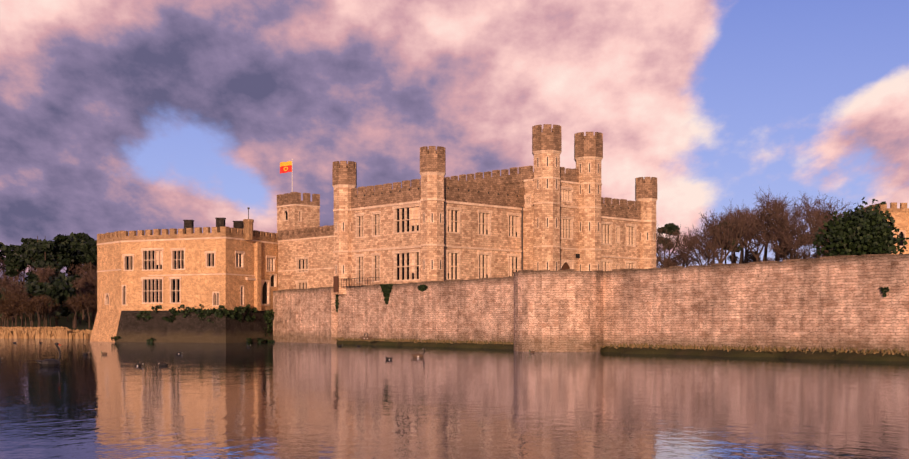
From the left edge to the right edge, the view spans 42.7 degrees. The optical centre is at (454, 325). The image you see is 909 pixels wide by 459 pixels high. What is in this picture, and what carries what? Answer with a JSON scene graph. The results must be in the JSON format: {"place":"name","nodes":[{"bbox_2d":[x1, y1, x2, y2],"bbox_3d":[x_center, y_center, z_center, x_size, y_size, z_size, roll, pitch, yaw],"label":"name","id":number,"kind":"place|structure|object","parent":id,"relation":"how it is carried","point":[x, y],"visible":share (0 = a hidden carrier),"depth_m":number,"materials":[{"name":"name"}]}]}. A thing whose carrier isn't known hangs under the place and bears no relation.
{"place":"outdoors","nodes":[
{"label":"outdoors","id":0,"kind":"place"},
{"bbox_2d":[0,281,95,330],"bbox_3d":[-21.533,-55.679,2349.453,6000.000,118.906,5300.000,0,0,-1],"label":"terrain","id":1,"kind":"structure","parent":0,"point":[63,322],"depth_m":270.77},
{"bbox_2d":[0,268,94,325],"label":"evergreens","id":2,"kind":"object","parent":1,"relation":"on","point":[59,289],"visible":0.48,"depth_m":256.24,"materials":[{"name":"green plant"}]},
{"bbox_2d":[0,290,96,328],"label":"shrubs","id":3,"kind":"object","parent":1,"relation":"on","point":[14,306],"visible":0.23,"depth_m":241.15,"materials":[{"name":"brown plant"}]},
{"bbox_2d":[0,222,833,289],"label":"evergreen trees","id":4,"kind":"object","parent":1,"relation":"on","point":[61,252],"visible":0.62,"depth_m":307.50,"materials":[{"name":"green plant"}]},
{"bbox_2d":[0,187,855,322],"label":"bare trees","id":5,"kind":"object","parent":1,"relation":"on","point":[749,226],"visible":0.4,"depth_m":278.46,"materials":[{"name":"brown plant"}]},
{"bbox_2d":[0,339,908,458],"bbox_3d":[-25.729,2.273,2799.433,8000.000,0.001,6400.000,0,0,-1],"label":"water","id":6,"kind":"structure","parent":0,"point":[272,400],"depth_m":33.33,"materials":[{"name":"blue liquid"}]},
{"bbox_2d":[0,326,91,338],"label":"reeds","id":7,"kind":"object","parent":6,"relation":"in","point":[45,332],"visible":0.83,"depth_m":197.32,"materials":[{"name":"beige plant"}]},
{"bbox_2d":[35,343,60,366],"bbox_3d":[-22.334,1.678,63.984,1.364,1.443,0.591,0,0,-29],"label":"swan","id":8,"kind":"object","parent":6,"relation":"on","point":[49,363],"visible":0.85,"depth_m":63.84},
{"bbox_2d":[90,207,277,342],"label":"castle building","id":9,"kind":"structure","parent":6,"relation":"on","point":[189,265],"depth_m":153.62,"materials":[{"name":"beige stone"}]},
{"bbox_2d":[111,304,274,341],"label":"plinth plants","id":10,"kind":"object","parent":9,"relation":"on","point":[237,312],"visible":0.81,"depth_m":152.07,"materials":[{"name":"green plant"}]},
{"bbox_2d":[411,348,425,357],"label":"goose","id":11,"kind":"object","parent":6,"relation":"on","point":[418,355],"visible":0.83,"depth_m":81.57},
{"bbox_2d":[336,340,908,361],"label":"berm","id":12,"kind":"structure","parent":6,"relation":"on","point":[852,356],"depth_m":86.63,"materials":[{"name":"green plant"}]},
{"bbox_2d":[336,337,908,355],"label":"dry grass","id":13,"kind":"structure","parent":12,"relation":"on","point":[766,349],"depth_m":89.16,"materials":[{"name":"plant"}]},
{"bbox_2d":[0,0,908,280],"label":"sky","id":14,"kind":"structure","parent":0,"point":[116,115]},
{"bbox_2d":[856,202,908,254],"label":"tower","id":15,"kind":"structure","parent":0,"point":[900,215],"depth_m":146.08,"materials":[{"name":"beige stone"}]},
{"label":"island","id":16,"kind":"structure","parent":0,"visible":0},
{"bbox_2d":[276,192,333,289],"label":"tower","id":17,"kind":"structure","parent":16,"relation":"on","point":[305,249],"depth_m":157.61,"materials":[{"name":"beige stone"}]},
{"bbox_2d":[280,161,291,173],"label":"flag","id":18,"kind":"object","parent":17,"relation":"on","point":[285,167],"visible":1,"depth_m":165.41,"materials":[{"name":"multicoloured fabric"}]},
{"bbox_2d":[332,124,656,294],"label":"castle","id":19,"kind":"structure","parent":16,"relation":"on","point":[433,223],"depth_m":138.45,"materials":[{"name":"beige stone"}]},
{"bbox_2d":[273,254,908,352],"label":"curtain wall","id":20,"kind":"structure","parent":16,"relation":"on","point":[833,302],"depth_m":96.28,"materials":[{"name":"beige stone"}]},
{"bbox_2d":[335,283,888,311],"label":"wall plants","id":21,"kind":"object","parent":20,"relation":"attached to","point":[386,289],"depth_m":131.66,"materials":[{"name":"green plant"}]},
{"bbox_2d":[812,197,908,255],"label":"bush","id":22,"kind":"object","parent":16,"relation":"on","point":[860,231],"visible":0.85,"depth_m":113.60,"materials":[{"name":"green plant"}]}
]}

